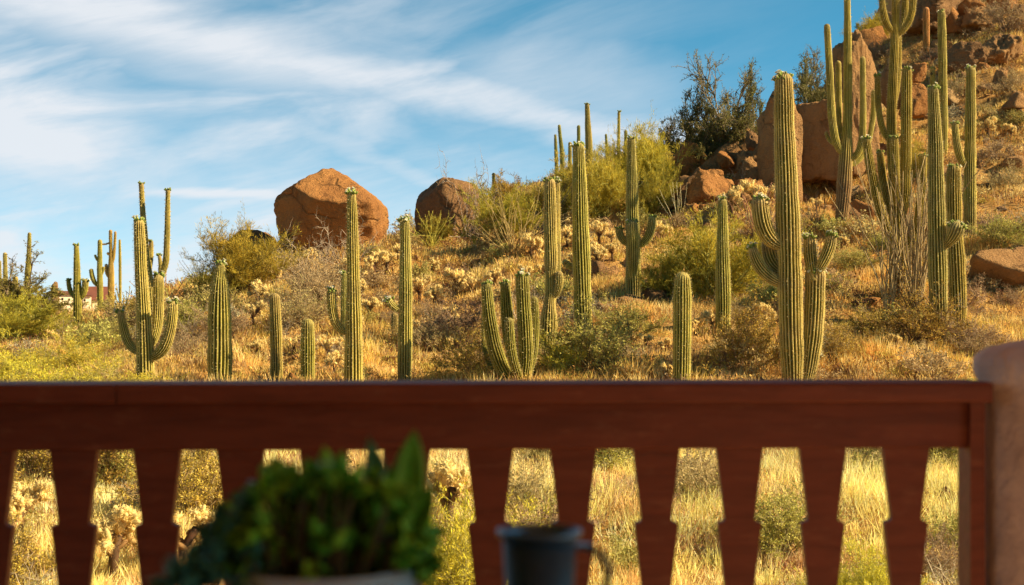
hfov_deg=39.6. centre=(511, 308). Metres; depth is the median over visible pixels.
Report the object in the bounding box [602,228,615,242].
cholla cactus
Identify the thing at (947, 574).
desert shrub
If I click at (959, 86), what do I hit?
desert shrub
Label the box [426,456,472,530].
cholla cactus
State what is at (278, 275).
cholla cactus
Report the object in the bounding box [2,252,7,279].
saguaro cactus
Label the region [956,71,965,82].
boulder
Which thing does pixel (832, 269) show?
boulder
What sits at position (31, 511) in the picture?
brush
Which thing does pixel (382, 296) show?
brush
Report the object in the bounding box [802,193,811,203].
boulder
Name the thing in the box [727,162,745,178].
bare shrub
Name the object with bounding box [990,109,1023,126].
brush
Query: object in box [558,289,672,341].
leafy shrub
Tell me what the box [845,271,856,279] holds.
boulder
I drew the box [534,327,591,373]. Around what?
leafy shrub
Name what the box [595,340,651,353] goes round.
brush
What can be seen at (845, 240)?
cholla cactus
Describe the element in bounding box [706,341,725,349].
brush
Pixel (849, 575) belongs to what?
brush
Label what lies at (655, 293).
boulder
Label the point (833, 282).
brush
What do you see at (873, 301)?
boulder
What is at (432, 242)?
ocotillo
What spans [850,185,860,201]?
boulder
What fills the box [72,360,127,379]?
brush
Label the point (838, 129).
saguaro cactus
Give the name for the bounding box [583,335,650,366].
brush
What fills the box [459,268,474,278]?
cholla cactus
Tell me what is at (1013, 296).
bare shrub
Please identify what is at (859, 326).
leafy shrub
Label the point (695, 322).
cholla cactus
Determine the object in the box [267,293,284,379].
saguaro cactus
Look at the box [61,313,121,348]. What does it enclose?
brush
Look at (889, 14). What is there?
boulder
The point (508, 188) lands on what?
palo verde
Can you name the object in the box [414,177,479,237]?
boulder
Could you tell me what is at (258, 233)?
boulder
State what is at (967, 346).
bare shrub
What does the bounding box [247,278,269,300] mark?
cholla cactus
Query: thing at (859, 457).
brush
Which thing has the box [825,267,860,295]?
brush
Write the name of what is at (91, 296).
adobe house
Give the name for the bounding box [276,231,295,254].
shrub
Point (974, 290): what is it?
brush
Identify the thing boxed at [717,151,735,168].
boulder
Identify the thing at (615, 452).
desert shrub
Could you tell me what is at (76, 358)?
leafy shrub
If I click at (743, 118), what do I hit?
mesquite tree
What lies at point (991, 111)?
brush
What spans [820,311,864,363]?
leafy shrub
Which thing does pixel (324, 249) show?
bare shrub
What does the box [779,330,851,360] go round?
brush
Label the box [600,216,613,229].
boulder
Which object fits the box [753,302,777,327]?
cholla cactus
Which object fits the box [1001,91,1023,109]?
boulder
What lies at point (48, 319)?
brush
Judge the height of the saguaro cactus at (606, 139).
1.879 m
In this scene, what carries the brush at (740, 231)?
on the ground at (906, 60)
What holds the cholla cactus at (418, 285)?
on the ground at (906, 60)
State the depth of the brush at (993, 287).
35.58 m
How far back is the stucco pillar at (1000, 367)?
3.18 m
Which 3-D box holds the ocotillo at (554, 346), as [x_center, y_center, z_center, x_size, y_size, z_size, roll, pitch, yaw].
[1.044,0.901,27.721,0.695,0.939,1.036,0,0,33]
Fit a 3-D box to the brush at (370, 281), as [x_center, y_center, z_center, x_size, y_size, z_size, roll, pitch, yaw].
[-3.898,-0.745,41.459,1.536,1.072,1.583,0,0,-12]
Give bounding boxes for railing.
[0,379,992,584]
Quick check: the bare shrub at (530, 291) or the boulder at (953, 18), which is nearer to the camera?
the bare shrub at (530, 291)
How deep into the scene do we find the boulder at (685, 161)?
59.93 m
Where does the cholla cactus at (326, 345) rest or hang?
on the ground at (906, 60)
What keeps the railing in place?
on the patio deck
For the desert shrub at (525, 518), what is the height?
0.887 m
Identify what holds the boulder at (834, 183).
on the ground at (906, 60)
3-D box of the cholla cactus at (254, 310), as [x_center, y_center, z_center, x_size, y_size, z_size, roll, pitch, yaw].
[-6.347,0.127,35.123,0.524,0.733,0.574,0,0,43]
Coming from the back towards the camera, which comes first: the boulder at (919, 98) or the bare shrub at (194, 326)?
the boulder at (919, 98)
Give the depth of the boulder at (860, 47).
55.89 m
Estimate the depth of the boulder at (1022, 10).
74.82 m
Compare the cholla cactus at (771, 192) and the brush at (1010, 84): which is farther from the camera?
the brush at (1010, 84)
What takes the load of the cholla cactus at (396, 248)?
on the ground at (906, 60)
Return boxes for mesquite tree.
[646,114,684,154]
[662,76,735,169]
[668,49,764,156]
[724,57,765,131]
[765,52,825,105]
[794,44,826,103]
[854,1,888,29]
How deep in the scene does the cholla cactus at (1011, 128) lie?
57.30 m
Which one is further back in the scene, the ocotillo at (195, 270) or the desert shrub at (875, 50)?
the desert shrub at (875, 50)
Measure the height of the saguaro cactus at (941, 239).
5.578 m
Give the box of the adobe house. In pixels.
[44,286,115,310]
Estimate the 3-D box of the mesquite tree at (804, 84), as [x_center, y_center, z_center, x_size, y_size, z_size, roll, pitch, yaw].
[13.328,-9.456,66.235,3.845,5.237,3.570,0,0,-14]
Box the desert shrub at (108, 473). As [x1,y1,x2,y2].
[26,359,199,487]
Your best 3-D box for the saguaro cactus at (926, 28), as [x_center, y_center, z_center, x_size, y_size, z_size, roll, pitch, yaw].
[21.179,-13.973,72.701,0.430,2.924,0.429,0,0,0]
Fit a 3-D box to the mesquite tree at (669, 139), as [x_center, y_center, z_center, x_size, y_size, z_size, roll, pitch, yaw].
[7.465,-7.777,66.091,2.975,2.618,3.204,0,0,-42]
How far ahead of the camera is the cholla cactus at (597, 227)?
45.74 m
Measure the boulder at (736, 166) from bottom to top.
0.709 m
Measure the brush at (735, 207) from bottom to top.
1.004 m
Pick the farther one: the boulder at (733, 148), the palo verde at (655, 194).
the boulder at (733, 148)
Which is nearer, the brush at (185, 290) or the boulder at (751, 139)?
the brush at (185, 290)
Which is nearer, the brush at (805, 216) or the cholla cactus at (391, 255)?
the cholla cactus at (391, 255)
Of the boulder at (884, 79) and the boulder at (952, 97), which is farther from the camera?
the boulder at (952, 97)
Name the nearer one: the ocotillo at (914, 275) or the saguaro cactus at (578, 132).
the ocotillo at (914, 275)
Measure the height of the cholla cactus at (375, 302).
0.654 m
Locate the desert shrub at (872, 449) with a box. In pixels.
[846,448,880,458]
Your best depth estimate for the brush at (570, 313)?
32.76 m
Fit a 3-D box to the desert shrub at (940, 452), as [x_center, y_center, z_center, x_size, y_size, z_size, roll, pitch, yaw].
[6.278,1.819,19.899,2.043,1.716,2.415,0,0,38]
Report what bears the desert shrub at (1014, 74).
on the ground at (906, 60)
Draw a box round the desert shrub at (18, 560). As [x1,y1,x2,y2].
[9,505,56,584]
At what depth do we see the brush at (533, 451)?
20.50 m
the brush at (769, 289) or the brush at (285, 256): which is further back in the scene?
the brush at (285, 256)
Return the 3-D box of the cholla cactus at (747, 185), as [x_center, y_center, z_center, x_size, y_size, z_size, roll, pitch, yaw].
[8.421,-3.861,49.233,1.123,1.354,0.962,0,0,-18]
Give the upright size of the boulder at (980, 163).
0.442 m
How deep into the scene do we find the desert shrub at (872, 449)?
20.21 m
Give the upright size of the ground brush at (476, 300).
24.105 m
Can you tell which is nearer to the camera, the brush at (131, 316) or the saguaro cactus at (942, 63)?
the brush at (131, 316)
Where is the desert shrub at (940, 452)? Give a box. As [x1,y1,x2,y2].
[928,448,957,468]
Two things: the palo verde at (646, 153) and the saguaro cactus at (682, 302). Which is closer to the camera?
the saguaro cactus at (682, 302)
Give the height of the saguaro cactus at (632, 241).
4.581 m
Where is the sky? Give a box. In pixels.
[0,0,878,300]
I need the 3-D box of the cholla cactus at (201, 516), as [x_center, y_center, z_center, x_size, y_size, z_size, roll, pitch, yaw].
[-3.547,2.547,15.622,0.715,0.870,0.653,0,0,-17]
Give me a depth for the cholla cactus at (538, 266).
41.70 m
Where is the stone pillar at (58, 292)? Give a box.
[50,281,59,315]
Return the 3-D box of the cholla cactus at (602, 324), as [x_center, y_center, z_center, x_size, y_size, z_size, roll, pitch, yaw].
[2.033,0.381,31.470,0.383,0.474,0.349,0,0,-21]
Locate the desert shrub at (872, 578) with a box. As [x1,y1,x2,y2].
[787,528,938,584]
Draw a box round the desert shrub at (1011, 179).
[977,159,1023,190]
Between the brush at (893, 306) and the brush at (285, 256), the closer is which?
the brush at (893, 306)
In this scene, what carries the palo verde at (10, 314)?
on the ground at (906, 60)
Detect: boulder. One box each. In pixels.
[226,229,276,251]
[274,168,388,252]
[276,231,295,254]
[286,372,296,378]
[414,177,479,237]
[591,260,608,276]
[593,265,619,280]
[595,302,619,313]
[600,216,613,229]
[610,294,647,306]
[641,285,672,303]
[656,210,674,219]
[663,172,696,207]
[671,201,716,217]
[672,140,705,176]
[683,203,698,213]
[686,168,734,203]
[696,221,708,227]
[698,204,708,209]
[701,126,749,177]
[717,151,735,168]
[732,175,741,183]
[734,145,757,180]
[734,178,769,202]
[735,157,737,171]
[737,191,751,204]
[745,130,757,150]
[756,90,802,201]
[796,99,842,184]
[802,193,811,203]
[820,185,833,194]
[826,268,838,277]
[829,180,853,188]
[832,29,879,177]
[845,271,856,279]
[849,205,862,218]
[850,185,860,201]
[850,199,875,222]
[851,297,881,307]
[859,26,886,47]
[880,62,901,109]
[880,143,886,150]
[881,12,891,22]
[898,83,927,118]
[899,0,963,33]
[903,33,918,36]
[911,62,926,82]
[930,39,937,46]
[930,51,937,59]
[931,33,937,38]
[937,41,986,73]
[946,7,965,33]
[946,41,952,49]
[947,88,963,104]
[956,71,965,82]
[957,0,984,15]
[961,6,1003,29]
[967,246,1023,285]
[975,62,989,71]
[976,159,984,167]
[977,85,988,91]
[982,33,1023,65]
[987,0,1017,9]
[991,170,1009,183]
[992,67,1007,85]
[995,206,1006,211]
[997,154,1023,169]
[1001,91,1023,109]
[1011,16,1023,30]
[1014,4,1023,17]
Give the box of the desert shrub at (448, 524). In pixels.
[432,504,472,583]
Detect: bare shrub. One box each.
[32,317,77,342]
[167,297,207,342]
[263,224,332,279]
[265,314,298,334]
[291,213,384,270]
[300,252,346,287]
[303,300,328,319]
[312,236,335,264]
[314,330,344,367]
[375,309,398,324]
[412,298,444,321]
[436,150,496,241]
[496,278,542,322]
[498,280,540,308]
[539,300,569,335]
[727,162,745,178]
[736,275,762,298]
[771,215,813,231]
[885,201,927,231]
[921,284,968,326]
[948,332,994,358]
[977,207,1001,230]
[988,282,1023,308]
[994,198,1023,230]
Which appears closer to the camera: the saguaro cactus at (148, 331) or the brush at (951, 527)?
the brush at (951, 527)
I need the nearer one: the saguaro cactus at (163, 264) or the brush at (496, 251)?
the saguaro cactus at (163, 264)
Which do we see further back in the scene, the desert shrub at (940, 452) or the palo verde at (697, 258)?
the palo verde at (697, 258)
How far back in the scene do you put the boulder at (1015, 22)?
71.27 m
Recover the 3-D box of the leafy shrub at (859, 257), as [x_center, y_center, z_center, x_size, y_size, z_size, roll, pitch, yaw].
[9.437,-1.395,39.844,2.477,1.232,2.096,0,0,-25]
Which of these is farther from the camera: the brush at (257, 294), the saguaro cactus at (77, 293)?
the saguaro cactus at (77, 293)
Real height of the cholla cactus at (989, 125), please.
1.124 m
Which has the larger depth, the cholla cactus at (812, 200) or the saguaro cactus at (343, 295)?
the cholla cactus at (812, 200)
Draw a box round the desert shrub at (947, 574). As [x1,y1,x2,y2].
[921,540,957,584]
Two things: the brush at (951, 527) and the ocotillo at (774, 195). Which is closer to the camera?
the brush at (951, 527)
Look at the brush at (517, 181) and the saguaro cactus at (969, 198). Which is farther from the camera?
the brush at (517, 181)
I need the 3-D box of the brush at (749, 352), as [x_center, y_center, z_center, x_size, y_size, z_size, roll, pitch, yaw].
[4.760,0.947,27.806,1.667,1.289,1.831,0,0,1]
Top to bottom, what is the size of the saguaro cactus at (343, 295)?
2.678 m
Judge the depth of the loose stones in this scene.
30.70 m
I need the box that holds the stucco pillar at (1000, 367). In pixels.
[972,339,1023,584]
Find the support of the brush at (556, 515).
on the ground at (906, 60)
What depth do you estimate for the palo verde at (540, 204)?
52.47 m
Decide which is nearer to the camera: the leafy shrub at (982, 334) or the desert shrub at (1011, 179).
the leafy shrub at (982, 334)
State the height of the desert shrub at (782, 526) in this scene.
1.430 m
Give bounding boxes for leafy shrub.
[0,326,64,380]
[0,326,133,371]
[0,353,111,380]
[29,350,189,380]
[79,301,134,348]
[126,288,207,332]
[156,323,207,357]
[187,299,265,340]
[258,243,374,308]
[260,274,339,332]
[412,309,468,352]
[413,288,498,349]
[423,313,541,379]
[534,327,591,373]
[539,293,660,373]
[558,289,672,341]
[697,283,786,378]
[819,240,888,271]
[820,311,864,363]
[826,292,908,340]
[846,263,978,348]
[863,231,915,252]
[915,306,1018,344]
[965,210,1023,248]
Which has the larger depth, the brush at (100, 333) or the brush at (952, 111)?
the brush at (952, 111)
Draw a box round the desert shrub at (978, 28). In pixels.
[954,3,997,38]
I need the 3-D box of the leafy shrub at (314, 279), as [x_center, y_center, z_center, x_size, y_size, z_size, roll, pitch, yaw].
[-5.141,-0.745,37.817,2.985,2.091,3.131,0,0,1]
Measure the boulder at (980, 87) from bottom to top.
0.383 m
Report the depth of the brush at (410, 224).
62.02 m
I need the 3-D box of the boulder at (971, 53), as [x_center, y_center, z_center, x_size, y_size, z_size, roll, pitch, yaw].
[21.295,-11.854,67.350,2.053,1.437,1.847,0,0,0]
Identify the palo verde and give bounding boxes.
[0,287,87,344]
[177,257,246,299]
[181,201,310,294]
[417,213,461,239]
[457,174,543,244]
[461,167,505,219]
[480,169,523,206]
[518,181,562,218]
[536,169,609,223]
[543,146,611,195]
[552,129,655,217]
[596,105,695,193]
[622,155,683,215]
[623,246,715,297]
[639,189,812,300]
[841,6,889,37]
[899,135,947,178]
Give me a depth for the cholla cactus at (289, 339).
30.42 m
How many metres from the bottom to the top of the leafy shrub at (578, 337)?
1.996 m
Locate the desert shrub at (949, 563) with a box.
[923,519,957,583]
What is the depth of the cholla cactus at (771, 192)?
50.05 m
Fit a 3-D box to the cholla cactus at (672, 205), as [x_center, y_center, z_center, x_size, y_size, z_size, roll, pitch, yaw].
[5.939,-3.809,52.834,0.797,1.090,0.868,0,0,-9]
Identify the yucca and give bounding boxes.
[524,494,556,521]
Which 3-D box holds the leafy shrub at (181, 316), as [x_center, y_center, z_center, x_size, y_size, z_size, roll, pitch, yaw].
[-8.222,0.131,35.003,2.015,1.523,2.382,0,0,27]
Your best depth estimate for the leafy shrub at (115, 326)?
36.88 m
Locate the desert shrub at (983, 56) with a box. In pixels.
[947,48,995,70]
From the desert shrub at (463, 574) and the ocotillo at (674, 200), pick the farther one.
the ocotillo at (674, 200)
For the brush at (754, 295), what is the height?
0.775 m
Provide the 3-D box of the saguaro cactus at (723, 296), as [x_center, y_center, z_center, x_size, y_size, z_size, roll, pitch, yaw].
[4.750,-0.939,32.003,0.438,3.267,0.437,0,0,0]
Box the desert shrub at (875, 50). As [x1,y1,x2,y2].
[864,34,889,59]
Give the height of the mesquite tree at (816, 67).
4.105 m
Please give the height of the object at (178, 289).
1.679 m
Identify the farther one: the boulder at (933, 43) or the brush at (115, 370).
the boulder at (933, 43)
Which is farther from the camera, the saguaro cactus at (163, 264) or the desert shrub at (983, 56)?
the desert shrub at (983, 56)
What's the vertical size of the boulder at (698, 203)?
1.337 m
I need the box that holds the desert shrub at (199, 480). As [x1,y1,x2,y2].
[97,450,222,521]
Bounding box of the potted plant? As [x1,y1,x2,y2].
[142,430,450,584]
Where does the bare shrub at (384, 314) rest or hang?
on the ground at (906, 60)
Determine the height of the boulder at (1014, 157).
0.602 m
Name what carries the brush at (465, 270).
on the ground at (906, 60)
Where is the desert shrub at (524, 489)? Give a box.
[507,449,554,514]
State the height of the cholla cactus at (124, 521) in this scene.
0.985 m
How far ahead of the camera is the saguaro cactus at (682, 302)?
26.43 m
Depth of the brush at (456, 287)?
41.43 m
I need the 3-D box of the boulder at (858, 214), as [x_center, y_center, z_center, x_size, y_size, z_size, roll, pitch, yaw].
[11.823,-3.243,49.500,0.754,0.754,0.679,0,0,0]
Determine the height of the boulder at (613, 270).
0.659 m
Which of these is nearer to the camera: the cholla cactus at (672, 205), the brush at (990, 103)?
the cholla cactus at (672, 205)
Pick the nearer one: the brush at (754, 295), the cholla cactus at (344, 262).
the brush at (754, 295)
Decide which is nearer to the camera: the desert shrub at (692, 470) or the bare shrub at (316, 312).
the desert shrub at (692, 470)
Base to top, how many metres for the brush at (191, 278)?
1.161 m
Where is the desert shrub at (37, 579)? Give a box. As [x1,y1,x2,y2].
[10,538,56,584]
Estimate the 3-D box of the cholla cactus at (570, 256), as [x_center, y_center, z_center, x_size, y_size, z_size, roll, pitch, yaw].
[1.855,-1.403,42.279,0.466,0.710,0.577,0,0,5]
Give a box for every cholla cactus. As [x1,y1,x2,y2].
[9,478,53,535]
[44,329,58,341]
[64,325,77,335]
[92,502,140,581]
[174,502,214,560]
[243,300,267,324]
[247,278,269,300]
[247,339,263,353]
[251,341,266,355]
[267,265,282,284]
[285,333,300,354]
[301,247,317,269]
[315,334,338,358]
[324,350,343,371]
[329,336,343,350]
[334,258,346,274]
[360,278,366,292]
[361,296,381,314]
[363,249,389,282]
[374,249,396,271]
[393,243,399,259]
[412,275,432,302]
[423,257,440,275]
[423,284,445,308]
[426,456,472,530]
[440,304,455,321]
[442,267,465,293]
[447,336,459,349]
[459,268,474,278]
[461,275,481,294]
[484,267,503,286]
[517,263,533,272]
[522,232,543,258]
[535,237,543,255]
[535,264,544,274]
[560,225,572,246]
[567,253,572,261]
[589,220,608,243]
[590,240,607,260]
[598,316,608,330]
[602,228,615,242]
[604,241,619,260]
[638,333,654,344]
[655,205,671,210]
[655,220,673,238]
[657,337,672,351]
[660,361,672,375]
[663,196,678,211]
[691,316,703,334]
[701,310,715,330]
[715,185,743,217]
[739,179,769,204]
[746,303,762,323]
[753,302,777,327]
[765,184,775,206]
[810,198,823,207]
[838,235,849,247]
[888,333,901,344]
[976,116,997,137]
[1002,123,1016,135]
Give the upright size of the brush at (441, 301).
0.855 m
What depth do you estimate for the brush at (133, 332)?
36.69 m
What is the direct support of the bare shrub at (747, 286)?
on the ground at (906, 60)
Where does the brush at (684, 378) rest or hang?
on the ground at (906, 60)
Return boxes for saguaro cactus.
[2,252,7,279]
[24,232,31,293]
[65,243,90,322]
[89,239,104,309]
[102,230,116,302]
[113,215,179,379]
[118,239,121,301]
[138,181,171,318]
[206,258,233,379]
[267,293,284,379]
[299,318,316,379]
[325,187,364,379]
[338,270,346,338]
[382,214,414,379]
[390,312,398,334]
[479,268,541,379]
[539,176,564,353]
[554,134,558,177]
[558,125,564,177]
[561,141,592,339]
[567,142,572,168]
[576,125,580,141]
[584,102,592,164]
[604,134,607,165]
[614,135,656,296]
[617,110,621,170]
[623,130,626,155]
[671,271,693,379]
[714,194,731,332]
[746,69,838,378]
[824,0,875,224]
[861,0,927,297]
[922,7,929,57]
[926,82,967,343]
[929,8,948,154]
[945,163,967,322]
[950,63,977,238]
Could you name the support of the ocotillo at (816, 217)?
on the ground at (906, 60)
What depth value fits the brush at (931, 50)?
71.33 m
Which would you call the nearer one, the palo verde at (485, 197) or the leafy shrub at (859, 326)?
the leafy shrub at (859, 326)
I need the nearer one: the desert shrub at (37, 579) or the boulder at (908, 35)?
the desert shrub at (37, 579)
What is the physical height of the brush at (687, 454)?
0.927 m
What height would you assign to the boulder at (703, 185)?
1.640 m
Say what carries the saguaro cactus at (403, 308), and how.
on the ground at (906, 60)
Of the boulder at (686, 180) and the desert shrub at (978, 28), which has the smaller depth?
the boulder at (686, 180)
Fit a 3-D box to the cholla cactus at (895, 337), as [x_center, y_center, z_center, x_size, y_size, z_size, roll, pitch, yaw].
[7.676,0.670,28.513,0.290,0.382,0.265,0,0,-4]
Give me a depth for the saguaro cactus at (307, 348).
25.61 m
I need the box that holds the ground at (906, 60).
[10,0,1023,584]
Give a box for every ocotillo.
[106,283,135,316]
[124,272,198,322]
[182,258,207,276]
[390,209,455,247]
[461,182,570,258]
[479,169,571,236]
[544,332,578,370]
[658,184,686,217]
[729,183,775,236]
[800,194,826,227]
[825,168,926,313]
[838,146,988,312]
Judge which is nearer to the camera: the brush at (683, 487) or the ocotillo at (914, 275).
the brush at (683, 487)
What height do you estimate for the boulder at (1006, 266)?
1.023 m
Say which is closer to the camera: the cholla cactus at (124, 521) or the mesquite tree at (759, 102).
the cholla cactus at (124, 521)
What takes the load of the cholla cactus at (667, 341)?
on the ground at (906, 60)
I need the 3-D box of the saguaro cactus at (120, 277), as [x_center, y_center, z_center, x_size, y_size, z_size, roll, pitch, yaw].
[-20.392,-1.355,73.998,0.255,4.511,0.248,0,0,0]
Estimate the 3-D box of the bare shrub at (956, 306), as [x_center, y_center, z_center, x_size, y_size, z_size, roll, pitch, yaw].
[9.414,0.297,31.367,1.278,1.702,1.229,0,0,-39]
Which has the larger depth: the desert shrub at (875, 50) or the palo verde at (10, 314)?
the desert shrub at (875, 50)
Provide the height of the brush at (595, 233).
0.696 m
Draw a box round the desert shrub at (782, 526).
[677,473,859,567]
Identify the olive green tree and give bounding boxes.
[0,240,89,314]
[0,253,43,310]
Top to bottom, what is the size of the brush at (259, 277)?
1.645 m
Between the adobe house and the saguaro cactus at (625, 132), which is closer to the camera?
the saguaro cactus at (625, 132)
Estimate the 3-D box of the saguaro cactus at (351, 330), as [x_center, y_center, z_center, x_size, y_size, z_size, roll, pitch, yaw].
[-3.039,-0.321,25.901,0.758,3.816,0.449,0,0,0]
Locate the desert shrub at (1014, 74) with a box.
[996,63,1023,87]
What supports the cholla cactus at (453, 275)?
on the ground at (906, 60)
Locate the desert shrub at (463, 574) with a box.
[424,475,557,584]
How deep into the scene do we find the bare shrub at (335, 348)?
29.34 m
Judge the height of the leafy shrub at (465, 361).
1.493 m
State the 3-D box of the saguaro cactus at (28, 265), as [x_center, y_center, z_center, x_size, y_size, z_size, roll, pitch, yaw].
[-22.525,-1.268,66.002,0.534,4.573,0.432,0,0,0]
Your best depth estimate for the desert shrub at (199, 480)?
17.26 m
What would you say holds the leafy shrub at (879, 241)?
on the ground at (906, 60)
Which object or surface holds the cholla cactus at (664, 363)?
on the ground at (906, 60)
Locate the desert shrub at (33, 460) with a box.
[14,373,111,485]
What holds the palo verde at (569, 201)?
on the ground at (906, 60)
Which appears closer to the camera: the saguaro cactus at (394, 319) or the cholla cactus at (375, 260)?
the saguaro cactus at (394, 319)
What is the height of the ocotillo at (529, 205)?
2.945 m
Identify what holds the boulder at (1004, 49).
on the ground at (906, 60)
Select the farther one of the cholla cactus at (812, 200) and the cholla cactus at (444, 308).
the cholla cactus at (812, 200)
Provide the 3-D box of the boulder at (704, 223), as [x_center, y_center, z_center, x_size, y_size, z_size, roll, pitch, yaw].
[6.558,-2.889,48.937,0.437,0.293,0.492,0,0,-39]
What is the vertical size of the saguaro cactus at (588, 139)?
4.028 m
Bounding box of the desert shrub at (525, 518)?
[505,502,557,523]
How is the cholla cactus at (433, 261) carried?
on the ground at (906, 60)
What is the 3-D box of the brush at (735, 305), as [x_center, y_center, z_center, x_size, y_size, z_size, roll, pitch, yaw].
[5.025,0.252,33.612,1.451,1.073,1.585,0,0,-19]
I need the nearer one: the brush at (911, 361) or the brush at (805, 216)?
the brush at (911, 361)
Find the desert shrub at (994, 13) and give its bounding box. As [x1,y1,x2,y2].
[962,0,1023,38]
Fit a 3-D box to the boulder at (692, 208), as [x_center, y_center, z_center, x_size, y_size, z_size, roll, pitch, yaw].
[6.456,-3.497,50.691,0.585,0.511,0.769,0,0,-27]
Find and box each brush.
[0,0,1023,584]
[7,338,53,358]
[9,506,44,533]
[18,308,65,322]
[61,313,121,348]
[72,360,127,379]
[89,296,119,312]
[94,347,127,363]
[96,451,136,488]
[99,300,125,318]
[104,302,135,324]
[106,474,196,512]
[115,323,163,343]
[164,284,210,320]
[172,280,209,300]
[181,271,209,285]
[185,279,248,309]
[200,304,243,319]
[233,259,287,286]
[250,290,283,310]
[270,249,303,269]
[298,451,354,472]
[336,363,372,378]
[340,309,378,324]
[359,243,387,256]
[360,265,398,288]
[363,288,398,305]
[383,230,422,247]
[387,317,426,335]
[389,273,433,298]
[392,210,415,231]
[397,257,438,278]
[423,290,453,306]
[434,279,475,295]
[441,259,484,285]
[482,240,520,257]
[501,176,530,191]
[514,489,608,527]
[519,449,549,460]
[529,267,573,296]
[557,290,614,324]
[560,206,603,228]
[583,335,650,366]
[589,228,610,238]
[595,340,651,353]
[598,530,680,574]
[617,207,669,227]
[622,348,644,358]
[646,372,689,379]
[657,242,691,273]
[661,208,697,229]
[674,478,713,500]
[677,449,717,484]
[706,201,746,212]
[706,297,758,322]
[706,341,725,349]
[711,325,779,376]
[728,224,750,240]
[740,277,804,303]
[744,289,765,303]
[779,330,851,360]
[798,365,842,378]
[800,207,821,226]
[803,567,881,584]
[804,269,852,293]
[811,213,849,231]
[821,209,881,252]
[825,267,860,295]
[844,448,881,474]
[845,448,930,470]
[855,311,910,336]
[878,302,927,322]
[886,340,971,378]
[918,43,937,63]
[921,506,957,547]
[927,102,979,120]
[944,178,990,196]
[947,272,998,316]
[948,114,963,128]
[966,272,1001,291]
[976,100,997,111]
[976,132,1023,166]
[976,206,1017,231]
[978,105,1005,119]
[979,311,1012,322]
[980,77,997,92]
[984,69,1023,103]
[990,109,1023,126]
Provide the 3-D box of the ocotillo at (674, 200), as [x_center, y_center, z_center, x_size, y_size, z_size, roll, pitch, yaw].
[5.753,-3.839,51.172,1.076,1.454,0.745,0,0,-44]
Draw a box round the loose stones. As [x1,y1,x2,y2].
[0,0,1021,575]
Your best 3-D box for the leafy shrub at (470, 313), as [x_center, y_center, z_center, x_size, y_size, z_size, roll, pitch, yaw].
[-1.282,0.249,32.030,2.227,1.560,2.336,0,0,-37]
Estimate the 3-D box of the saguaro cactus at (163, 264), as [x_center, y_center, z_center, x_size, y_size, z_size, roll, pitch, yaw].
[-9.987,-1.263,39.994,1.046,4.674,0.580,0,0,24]
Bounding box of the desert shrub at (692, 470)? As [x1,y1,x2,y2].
[637,449,763,505]
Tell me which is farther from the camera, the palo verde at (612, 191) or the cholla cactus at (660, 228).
the palo verde at (612, 191)
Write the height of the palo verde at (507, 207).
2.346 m
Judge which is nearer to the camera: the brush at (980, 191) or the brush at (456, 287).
the brush at (456, 287)
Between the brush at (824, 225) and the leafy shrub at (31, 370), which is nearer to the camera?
the leafy shrub at (31, 370)
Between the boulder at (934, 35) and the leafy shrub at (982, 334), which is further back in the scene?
the boulder at (934, 35)
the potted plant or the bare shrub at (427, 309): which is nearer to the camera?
the potted plant
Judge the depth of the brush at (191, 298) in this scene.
39.45 m
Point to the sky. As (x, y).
(221, 104)
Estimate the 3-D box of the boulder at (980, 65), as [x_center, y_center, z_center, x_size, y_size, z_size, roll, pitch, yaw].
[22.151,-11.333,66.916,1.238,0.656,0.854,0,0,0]
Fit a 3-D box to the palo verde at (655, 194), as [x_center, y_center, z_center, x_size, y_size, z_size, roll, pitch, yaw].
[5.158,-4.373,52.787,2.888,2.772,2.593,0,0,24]
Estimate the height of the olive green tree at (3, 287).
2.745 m
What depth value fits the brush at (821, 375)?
26.82 m
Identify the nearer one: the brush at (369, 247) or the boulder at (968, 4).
the brush at (369, 247)
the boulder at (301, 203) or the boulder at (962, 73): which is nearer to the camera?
the boulder at (301, 203)
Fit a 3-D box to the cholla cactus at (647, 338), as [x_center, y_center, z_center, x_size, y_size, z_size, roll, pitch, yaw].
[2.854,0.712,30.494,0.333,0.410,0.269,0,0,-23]
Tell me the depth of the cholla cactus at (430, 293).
37.36 m
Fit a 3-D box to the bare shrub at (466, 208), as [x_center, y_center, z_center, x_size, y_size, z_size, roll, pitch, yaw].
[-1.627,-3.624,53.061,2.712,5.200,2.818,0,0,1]
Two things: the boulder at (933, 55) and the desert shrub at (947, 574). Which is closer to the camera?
the desert shrub at (947, 574)
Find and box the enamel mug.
[497,523,611,584]
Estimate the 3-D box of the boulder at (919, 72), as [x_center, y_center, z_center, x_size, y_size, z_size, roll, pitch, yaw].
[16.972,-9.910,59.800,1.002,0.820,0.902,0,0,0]
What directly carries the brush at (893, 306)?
on the ground at (906, 60)
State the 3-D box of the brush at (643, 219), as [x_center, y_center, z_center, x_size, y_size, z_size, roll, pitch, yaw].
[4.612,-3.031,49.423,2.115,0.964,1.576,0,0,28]
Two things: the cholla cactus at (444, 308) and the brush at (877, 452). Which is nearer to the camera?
the brush at (877, 452)
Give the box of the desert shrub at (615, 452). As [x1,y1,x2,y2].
[594,449,695,474]
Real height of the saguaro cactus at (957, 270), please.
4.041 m
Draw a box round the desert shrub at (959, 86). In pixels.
[947,69,982,97]
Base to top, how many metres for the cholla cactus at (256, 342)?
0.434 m

